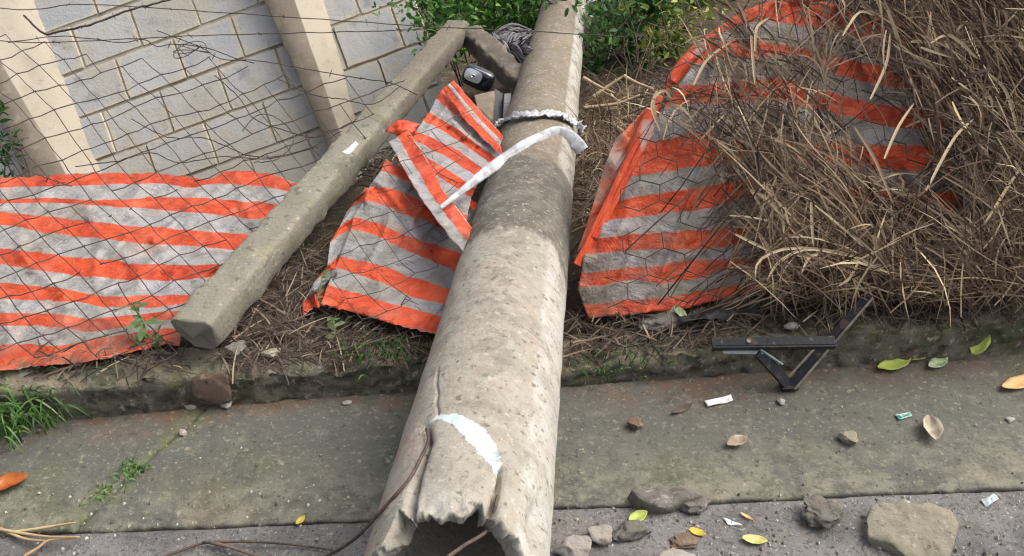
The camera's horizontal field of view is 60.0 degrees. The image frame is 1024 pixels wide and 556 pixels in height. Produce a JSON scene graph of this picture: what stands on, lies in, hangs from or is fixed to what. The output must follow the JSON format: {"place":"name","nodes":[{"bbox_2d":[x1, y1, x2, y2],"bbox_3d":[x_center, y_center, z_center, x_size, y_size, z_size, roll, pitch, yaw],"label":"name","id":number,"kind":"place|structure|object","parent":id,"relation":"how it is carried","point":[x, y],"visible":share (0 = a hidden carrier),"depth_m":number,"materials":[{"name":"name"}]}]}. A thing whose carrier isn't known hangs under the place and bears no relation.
{"place":"outdoors","nodes":[
{"label":"outdoors","id":0,"kind":"place"},
{"bbox_2d":[0,353,1023,536],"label":"pavement","id":1,"kind":"structure","parent":0,"point":[809,444],"depth_m":2.15,"materials":[{"name":"concrete"}]},
{"bbox_2d":[0,472,27,489],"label":"leaf","id":2,"kind":"object","parent":1,"relation":"on","point":[7,480],"visible":1,"depth_m":2.12,"materials":[{"name":"orange plant"}]},
{"bbox_2d":[0,522,79,555],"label":"straw stalk","id":3,"kind":"object","parent":1,"relation":"on","point":[14,533],"visible":1,"depth_m":1.97,"materials":[{"name":"beige plant"}]},
{"bbox_2d":[0,356,107,452],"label":"grass tuft","id":4,"kind":"object","parent":1,"relation":"on","point":[18,411],"visible":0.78,"depth_m":2.23,"materials":[{"name":"green plant"}]},
{"bbox_2d":[79,482,129,506],"bbox_3d":[-0.953,0.503,2.079,0.104,0.018,0.071,-3,36,0],"label":"grass tuft","id":5,"kind":"object","parent":1,"relation":"on","point":[103,491],"visible":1,"depth_m":2.08,"materials":[{"name":"green plant"}]},
{"bbox_2d":[108,456,154,483],"bbox_3d":[-0.909,0.459,2.132,0.118,0.022,0.070,-3,36,0],"label":"grass tuft","id":6,"kind":"object","parent":1,"relation":"on","point":[127,469],"visible":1,"depth_m":2.13,"materials":[{"name":"green plant"}]},
{"bbox_2d":[179,429,186,435],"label":"stone","id":7,"kind":"object","parent":1,"relation":"on","point":[182,432],"visible":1,"depth_m":2.23,"materials":[{"name":"white stone"}]},
{"bbox_2d":[184,405,195,409],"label":"stone","id":8,"kind":"object","parent":1,"relation":"on","point":[190,407],"visible":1,"depth_m":2.30,"materials":[{"name":"grey stone"}]},
{"bbox_2d":[190,371,231,404],"bbox_3d":[-0.775,0.290,2.280,0.116,0.140,0.035,-3,36,0],"label":"stone","id":9,"kind":"object","parent":1,"relation":"on","point":[210,388],"visible":0.98,"depth_m":2.26,"materials":[{"name":"brown stone"}]},
{"bbox_2d":[219,401,231,408],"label":"stone","id":10,"kind":"object","parent":1,"relation":"on","point":[227,405],"visible":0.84,"depth_m":2.30,"materials":[{"name":"white stone"}]},
{"bbox_2d":[296,515,304,523],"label":"leaf","id":11,"kind":"object","parent":1,"relation":"on","point":[300,519],"visible":1,"depth_m":2.00,"materials":[{"name":"yellow plant"}]},
{"bbox_2d":[342,400,351,404],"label":"stone","id":12,"kind":"object","parent":1,"relation":"on","point":[347,402],"visible":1,"depth_m":2.30,"materials":[{"name":"grey stone"}]},
{"bbox_2d":[0,296,1023,424],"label":"kerb","id":13,"kind":"structure","parent":1,"relation":"on","point":[857,344],"depth_m":2.31,"materials":[{"name":"concrete"}]},
{"bbox_2d":[151,324,165,353],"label":"weed","id":14,"kind":"object","parent":13,"relation":"on","point":[155,335],"visible":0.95,"depth_m":2.33,"materials":[{"name":"green plant"}]},
{"bbox_2d":[237,337,255,345],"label":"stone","id":15,"kind":"object","parent":13,"relation":"on","point":[248,343],"visible":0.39,"depth_m":2.38,"materials":[{"name":"grey stone"}]},
{"bbox_2d":[260,348,280,357],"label":"stone","id":16,"kind":"object","parent":13,"relation":"on","point":[270,351],"visible":1,"depth_m":2.31,"materials":[{"name":"grey stone"}]},
{"bbox_2d":[325,317,345,338],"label":"weed","id":17,"kind":"object","parent":13,"relation":"on","point":[332,325],"visible":1,"depth_m":2.38,"materials":[{"name":"green plant"}]},
{"bbox_2d":[570,330,706,382],"bbox_3d":[0.280,0.196,2.292,0.413,0.029,0.196,-3,36,0],"label":"grass tuft","id":18,"kind":"object","parent":13,"relation":"on","point":[620,364],"visible":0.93,"depth_m":2.27,"materials":[{"name":"plant"}]},
{"bbox_2d":[636,311,682,330],"bbox_3d":[0.397,0.116,2.376,0.128,0.036,0.080,-3,36,0],"label":"stone","id":19,"kind":"object","parent":13,"relation":"on","point":[663,320],"visible":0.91,"depth_m":2.36,"materials":[{"name":"grey stone"}]},
{"bbox_2d":[676,292,798,322],"bbox_3d":[0.611,0.076,2.387,0.359,0.036,0.074,-11,37,-11],"label":"black film","id":20,"kind":"object","parent":13,"relation":"on","point":[717,314],"visible":0.55,"depth_m":2.37,"materials":[{"name":"black plastic"}]},
{"bbox_2d":[784,322,799,329],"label":"stone","id":21,"kind":"object","parent":13,"relation":"on","point":[790,325],"visible":1,"depth_m":2.31,"materials":[{"name":"grey stone"}]},
{"bbox_2d":[627,416,642,430],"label":"stone","id":22,"kind":"object","parent":1,"relation":"on","point":[634,423],"visible":1,"depth_m":2.18,"materials":[{"name":"brown stone"}]},
{"bbox_2d":[628,486,702,513],"bbox_3d":[0.349,0.504,1.996,0.171,0.061,0.060,-3,36,0],"label":"concrete chunk","id":23,"kind":"object","parent":1,"relation":"on","point":[660,500],"visible":0.88,"depth_m":1.98,"materials":[{"name":"grey concrete"}]},
{"bbox_2d":[671,402,691,412],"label":"leaf","id":24,"kind":"object","parent":1,"relation":"on","point":[682,408],"visible":1,"depth_m":2.23,"materials":[{"name":"brown plant"}]},
{"bbox_2d":[705,394,732,406],"bbox_3d":[0.526,0.312,2.249,0.073,0.009,0.021,-10,37,-10],"label":"plastic scrap","id":25,"kind":"object","parent":1,"relation":"on","point":[721,400],"visible":1,"depth_m":2.25,"materials":[{"name":"white plastic"}]},
{"bbox_2d":[727,435,747,445],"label":"leaf","id":26,"kind":"object","parent":1,"relation":"on","point":[734,440],"visible":1,"depth_m":2.13,"materials":[{"name":"beige plant"}]},
{"bbox_2d":[777,398,784,404],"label":"stone","id":27,"kind":"object","parent":1,"relation":"on","point":[781,401],"visible":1,"depth_m":2.24,"materials":[{"name":"grey stone"}]},
{"bbox_2d":[711,293,873,391],"bbox_3d":[0.718,0.180,2.245,0.427,0.208,0.113,-8,36,-8],"label":"metal frame","id":28,"kind":"object","parent":1,"relation":"on","point":[819,347],"visible":1,"depth_m":2.23,"materials":[{"name":"black metal"}]},
{"bbox_2d":[839,430,857,444],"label":"stone","id":29,"kind":"object","parent":1,"relation":"on","point":[848,437],"visible":1,"depth_m":2.12,"materials":[{"name":"beige stone"}]},
{"bbox_2d":[877,358,910,369],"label":"leaf","id":30,"kind":"object","parent":1,"relation":"on","point":[895,364],"visible":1,"depth_m":2.33,"materials":[{"name":"green plant"}]},
{"bbox_2d":[895,412,911,419],"bbox_3d":[0.965,0.340,2.183,0.040,0.007,0.020,-8,36,-7],"label":"glass shard","id":31,"kind":"object","parent":1,"relation":"on","point":[900,416],"visible":1,"depth_m":2.18,"materials":[{"name":"teal glass"}]},
{"bbox_2d":[923,415,943,439],"bbox_3d":[1.009,0.360,2.130,0.047,0.021,0.081,-3,36,0],"label":"leaf","id":32,"kind":"object","parent":1,"relation":"on","point":[933,426],"visible":1,"depth_m":2.14,"materials":[{"name":"beige plant"}]},
{"bbox_2d":[928,357,947,367],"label":"leaf","id":33,"kind":"object","parent":1,"relation":"on","point":[934,362],"visible":1,"depth_m":2.33,"materials":[{"name":"green plant"}]},
{"bbox_2d":[969,334,990,354],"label":"leaf","id":34,"kind":"object","parent":1,"relation":"on","point":[983,345],"visible":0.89,"depth_m":2.32,"materials":[{"name":"green plant"}]},
{"bbox_2d":[1006,417,1014,422],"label":"stone","id":35,"kind":"object","parent":1,"relation":"on","point":[1010,419],"visible":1,"depth_m":2.16,"materials":[{"name":"white stone"}]},
{"bbox_2d":[1001,374,1023,388],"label":"leaf","id":36,"kind":"object","parent":1,"relation":"on","point":[1015,382],"visible":1,"depth_m":2.26,"materials":[{"name":"orange plant"}]},
{"bbox_2d":[0,491,1023,555],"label":"road","id":37,"kind":"structure","parent":0,"point":[999,517],"depth_m":1.95,"materials":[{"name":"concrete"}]},
{"bbox_2d":[162,540,333,555],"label":"twig","id":38,"kind":"object","parent":37,"relation":"on","point":[219,543],"visible":1,"depth_m":1.94,"materials":[{"name":"brown wood"}]},
{"bbox_2d":[1,381,1022,555],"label":"gravel","id":39,"kind":"structure","parent":37,"relation":"on","point":[556,522],"depth_m":1.99,"materials":[{"name":"grey gravel"}]},
{"bbox_2d":[553,535,591,555],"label":"stone","id":40,"kind":"object","parent":37,"relation":"on","point":[575,545],"visible":1,"depth_m":1.89,"materials":[{"name":"beige stone"}]},
{"bbox_2d":[587,524,611,545],"bbox_3d":[0.192,0.559,1.929,0.056,0.028,0.053,-3,36,0],"label":"stone","id":41,"kind":"object","parent":37,"relation":"on","point":[600,534],"visible":1,"depth_m":1.92,"materials":[{"name":"beige stone"}]},
{"bbox_2d":[612,519,651,541],"bbox_3d":[0.257,0.550,1.937,0.090,0.029,0.052,-14,38,-15],"label":"stone","id":42,"kind":"object","parent":37,"relation":"on","point":[630,530],"visible":0.99,"depth_m":1.92,"materials":[{"name":"grey stone"}]},
{"bbox_2d":[628,510,647,520],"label":"leaf","id":43,"kind":"object","parent":37,"relation":"on","point":[640,515],"visible":1,"depth_m":1.96,"materials":[{"name":"plant"}]},
{"bbox_2d":[659,548,695,555],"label":"stone","id":44,"kind":"object","parent":37,"relation":"on","point":[674,552],"visible":1,"depth_m":1.88,"materials":[{"name":"beige stone"}]},
{"bbox_2d":[669,532,699,548],"bbox_3d":[0.374,0.568,1.915,0.067,0.013,0.038,-3,36,0],"label":"stone","id":45,"kind":"object","parent":37,"relation":"on","point":[685,540],"visible":1,"depth_m":1.91,"materials":[{"name":"brown stone"}]},
{"bbox_2d":[678,493,710,514],"bbox_3d":[0.410,0.509,1.985,0.078,0.027,0.046,-11,37,-11],"label":"stone","id":46,"kind":"object","parent":37,"relation":"on","point":[698,506],"visible":0.83,"depth_m":1.97,"materials":[{"name":"grey stone"}]},
{"bbox_2d":[689,527,705,535],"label":"leaf","id":47,"kind":"object","parent":37,"relation":"on","point":[696,531],"visible":1,"depth_m":1.93,"materials":[{"name":"yellow plant"}]},
{"bbox_2d":[723,517,740,524],"bbox_3d":[0.483,0.539,1.951,0.044,0.006,0.013,15,39,22],"label":"paper scrap","id":48,"kind":"object","parent":37,"relation":"on","point":[728,521],"visible":1,"depth_m":1.95,"materials":[{"name":"white paper"}]},
{"bbox_2d":[740,512,752,518],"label":"leaf","id":49,"kind":"object","parent":37,"relation":"on","point":[746,515],"visible":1,"depth_m":1.96,"materials":[{"name":"plant"}]},
{"bbox_2d":[742,534,767,543],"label":"leaf","id":50,"kind":"object","parent":37,"relation":"on","point":[753,539],"visible":1,"depth_m":1.91,"materials":[{"name":"yellow plant"}]},
{"bbox_2d":[801,494,845,528],"bbox_3d":[0.685,0.517,1.944,0.103,0.044,0.086,-3,36,0],"label":"stone","id":51,"kind":"object","parent":37,"relation":"on","point":[818,511],"visible":1,"depth_m":1.93,"materials":[{"name":"grey stone"}]},
{"bbox_2d":[863,501,958,555],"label":"stone","id":52,"kind":"object","parent":37,"relation":"on","point":[901,528],"visible":1,"depth_m":1.88,"materials":[{"name":"beige stone"}]},
{"bbox_2d":[981,494,998,507],"bbox_3d":[1.063,0.494,1.971,0.043,0.012,0.021,-15,38,-16],"label":"paper scrap","id":53,"kind":"object","parent":37,"relation":"on","point":[989,500],"visible":1,"depth_m":1.97,"materials":[{"name":"white paper"}]},
{"bbox_2d":[150,0,947,349],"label":"ground","id":54,"kind":"structure","parent":0,"point":[340,208],"depth_m":3.18,"materials":[{"name":"soil"}]},
{"bbox_2d":[0,99,31,177],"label":"shrub","id":55,"kind":"object","parent":54,"relation":"on","point":[9,148],"visible":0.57,"depth_m":4.65,"materials":[{"name":"green plant"}]},
{"bbox_2d":[113,301,162,347],"bbox_3d":[-0.992,0.124,2.356,0.104,0.090,0.115,-28,43,-31],"label":"weed","id":56,"kind":"object","parent":54,"relation":"on","point":[138,323],"visible":0.98,"depth_m":2.35,"materials":[{"name":"green plant"}]},
{"bbox_2d":[0,171,296,370],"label":"barrier sheet","id":57,"kind":"object","parent":54,"relation":"on","point":[234,231],"visible":0.82,"depth_m":2.72,"materials":[{"name":"plastic"}]},
{"bbox_2d":[0,0,624,362],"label":"wire fence","id":58,"kind":"object","parent":57,"relation":"on","point":[157,133],"visible":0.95,"depth_m":2.99,"materials":[{"name":"grey metal"}]},
{"bbox_2d":[0,0,448,203],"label":"block wall","id":59,"kind":"structure","parent":54,"relation":"on","point":[386,56],"depth_m":5.40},
{"bbox_2d":[171,20,521,349],"bbox_3d":[-0.364,-0.423,3.167,0.473,0.297,2.323,7,37,14],"label":"fence post","id":60,"kind":"object","parent":54,"relation":"on","point":[222,300],"visible":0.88,"depth_m":2.77,"materials":[{"name":"concrete"}]},
{"bbox_2d":[342,141,357,153],"bbox_3d":[-0.515,-0.421,2.869,0.030,0.009,0.082,13,39,21],"label":"paper scrap","id":61,"kind":"object","parent":60,"relation":"on","point":[350,149],"visible":1,"depth_m":2.86,"materials":[{"name":"white paper"}]},
{"bbox_2d":[492,23,533,63],"bbox_3d":[0.014,-1.024,4.009,0.206,0.199,0.489,-3,36,0],"label":"fibre bundle","id":62,"kind":"object","parent":60,"relation":"attached to","point":[513,43],"visible":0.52,"depth_m":4.11,"materials":[{"name":"grey fabric"}]},
{"bbox_2d":[331,317,427,380],"bbox_3d":[-0.346,0.183,2.307,0.253,0.040,0.250,-3,36,0],"label":"grass tuft","id":63,"kind":"object","parent":54,"relation":"on","point":[362,354],"visible":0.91,"depth_m":2.31,"materials":[{"name":"plant"}]},
{"bbox_2d":[302,80,502,334],"bbox_3d":[-0.259,-0.281,2.757,0.509,0.217,1.174,4,37,9],"label":"barrier sheet","id":64,"kind":"object","parent":54,"relation":"on","point":[478,149],"visible":0.91,"depth_m":2.64,"materials":[{"name":"orange plastic"}]},
{"bbox_2d":[315,269,329,306],"bbox_3d":[-0.532,0.030,2.461,0.041,0.064,0.098,1,36,5],"label":"weed","id":65,"kind":"object","parent":64,"relation":"on","point":[322,282],"visible":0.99,"depth_m":2.47,"materials":[{"name":"green plant"}]},
{"bbox_2d":[324,0,585,555],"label":"concrete pole","id":66,"kind":"object","parent":54,"relation":"on","point":[472,472],"visible":0.94,"depth_m":1.84,"materials":[{"name":"grey concrete"}]},
{"bbox_2d":[503,93,511,118],"bbox_3d":[-0.021,-0.657,3.458,0.030,0.034,0.248,-1,36,3],"label":"wood stake","id":67,"kind":"object","parent":66,"relation":"attached to","point":[507,98],"visible":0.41,"depth_m":3.47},
{"bbox_2d":[439,126,587,208],"bbox_3d":[-0.005,-0.334,2.783,0.094,0.137,0.706,25,44,33],"label":"plastic strap","id":68,"kind":"object","parent":66,"relation":"attached to","point":[578,144],"visible":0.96,"depth_m":2.79,"materials":[{"name":"white plastic"}]},
{"bbox_2d":[494,109,586,132],"bbox_3d":[0.096,-0.541,3.083,0.315,0.116,0.254,-3,36,0],"label":"plastic strap","id":69,"kind":"object","parent":66,"relation":"attached to","point":[535,113],"visible":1,"depth_m":3.06,"materials":[{"name":"white plastic"}]},
{"bbox_2d":[461,64,494,91],"bbox_3d":[-0.138,-0.817,3.620,0.140,0.110,0.077,6,37,12],"label":"plastic housing","id":70,"kind":"object","parent":54,"relation":"on","point":[477,77],"visible":1,"depth_m":3.59,"materials":[{"name":"black plastic"}]},
{"bbox_2d":[474,91,494,123],"bbox_3d":[-0.105,-0.654,3.471,0.083,0.084,0.194,-3,36,0],"label":"broken board","id":71,"kind":"object","parent":54,"relation":"on","point":[485,103],"visible":0.69,"depth_m":3.47,"materials":[{"name":"beige wood"}]},
{"bbox_2d":[493,89,502,124],"bbox_3d":[-0.063,-0.673,3.516,0.046,0.058,0.252,-1,36,3],"label":"board","id":72,"kind":"object","parent":71,"relation":"on","point":[498,105],"visible":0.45,"depth_m":3.52,"materials":[{"name":"grey wood"}]},
{"bbox_2d":[371,0,610,86],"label":"shrub","id":73,"kind":"object","parent":54,"relation":"on","point":[465,9],"visible":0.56,"depth_m":4.85,"materials":[{"name":"green plant"}]},
{"bbox_2d":[453,0,541,52],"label":"shrub","id":74,"kind":"object","parent":54,"relation":"on","point":[512,11],"visible":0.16,"depth_m":5.23,"materials":[{"name":"green plant"}]},
{"bbox_2d":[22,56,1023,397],"bbox_3d":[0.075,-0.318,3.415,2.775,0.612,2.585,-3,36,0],"label":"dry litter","id":75,"kind":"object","parent":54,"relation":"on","point":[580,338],"visible":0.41,"depth_m":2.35,"materials":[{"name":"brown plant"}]},
{"bbox_2d":[221,340,245,355],"bbox_3d":[-0.731,0.187,2.338,0.052,0.031,0.057,11,38,18],"label":"stone","id":76,"kind":"object","parent":75,"relation":"on","point":[234,345],"visible":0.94,"depth_m":2.33,"materials":[{"name":"grey stone"}]},
{"bbox_2d":[669,296,686,316],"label":"leaf","id":77,"kind":"object","parent":75,"relation":"on","point":[679,311],"visible":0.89,"depth_m":2.38,"materials":[{"name":"green plant"}]},
{"bbox_2d":[529,0,685,84],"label":"shrub","id":78,"kind":"object","parent":54,"relation":"on","point":[618,42],"visible":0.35,"depth_m":4.38,"materials":[{"name":"green plant"}]},
{"bbox_2d":[611,12,668,81],"bbox_3d":[0.599,-1.081,4.174,0.258,0.330,0.217,-16,38,-17],"label":"grass tuft","id":79,"kind":"object","parent":54,"relation":"on","point":[632,68],"visible":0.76,"depth_m":4.17,"materials":[{"name":"green plant"}]},
{"bbox_2d":[588,0,734,25],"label":"shrub","id":80,"kind":"object","parent":54,"relation":"on","point":[678,2],"visible":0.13,"depth_m":5.18,"materials":[{"name":"green plant"}]},
{"bbox_2d":[601,0,732,69],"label":"shrub","id":81,"kind":"object","parent":54,"relation":"on","point":[674,37],"visible":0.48,"depth_m":4.34,"materials":[{"name":"green plant"}]},
{"bbox_2d":[573,0,981,318],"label":"barrier sheet","id":82,"kind":"object","parent":54,"relation":"on","point":[601,255],"visible":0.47,"depth_m":2.44,"materials":[{"name":"plastic"}]},
{"bbox_2d":[605,0,1006,307],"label":"wire fence","id":83,"kind":"object","parent":82,"relation":"on","point":[742,152],"visible":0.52,"depth_m":2.42,"materials":[{"name":"black metal"}]},
{"bbox_2d":[564,0,1023,327],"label":"dry grass","id":84,"kind":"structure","parent":54,"relation":"on","point":[858,258],"depth_m":2.30,"materials":[{"name":"beige plant"}]},
{"bbox_2d":[582,76,614,93],"bbox_3d":[0.364,-0.815,3.748,0.142,0.072,0.018,9,38,16],"label":"dry cane","id":85,"kind":"object","parent":84,"relation":"on","point":[584,78],"visible":0.97,"depth_m":3.75,"materials":[{"name":"beige plant"}]},
{"bbox_2d":[592,74,625,98],"bbox_3d":[0.410,-0.809,3.751,0.159,0.083,0.017,-15,38,-16],"label":"dry cane","id":86,"kind":"object","parent":84,"relation":"on","point":[607,86],"visible":0.97,"depth_m":3.75,"materials":[{"name":"beige plant"}]},
{"bbox_2d":[583,94,639,109],"bbox_3d":[0.422,-0.742,3.748,0.246,0.049,0.021,-6,36,-4],"label":"dry cane","id":87,"kind":"object","parent":84,"relation":"on","point":[610,104],"visible":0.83,"depth_m":3.75,"materials":[{"name":"beige plant"}]},
{"bbox_2d":[623,74,653,88],"bbox_3d":[0.534,-0.826,3.748,0.137,0.064,0.018,8,37,15],"label":"dry cane","id":88,"kind":"object","parent":84,"relation":"on","point":[635,82],"visible":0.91,"depth_m":3.75,"materials":[{"name":"beige plant"}]}
]}

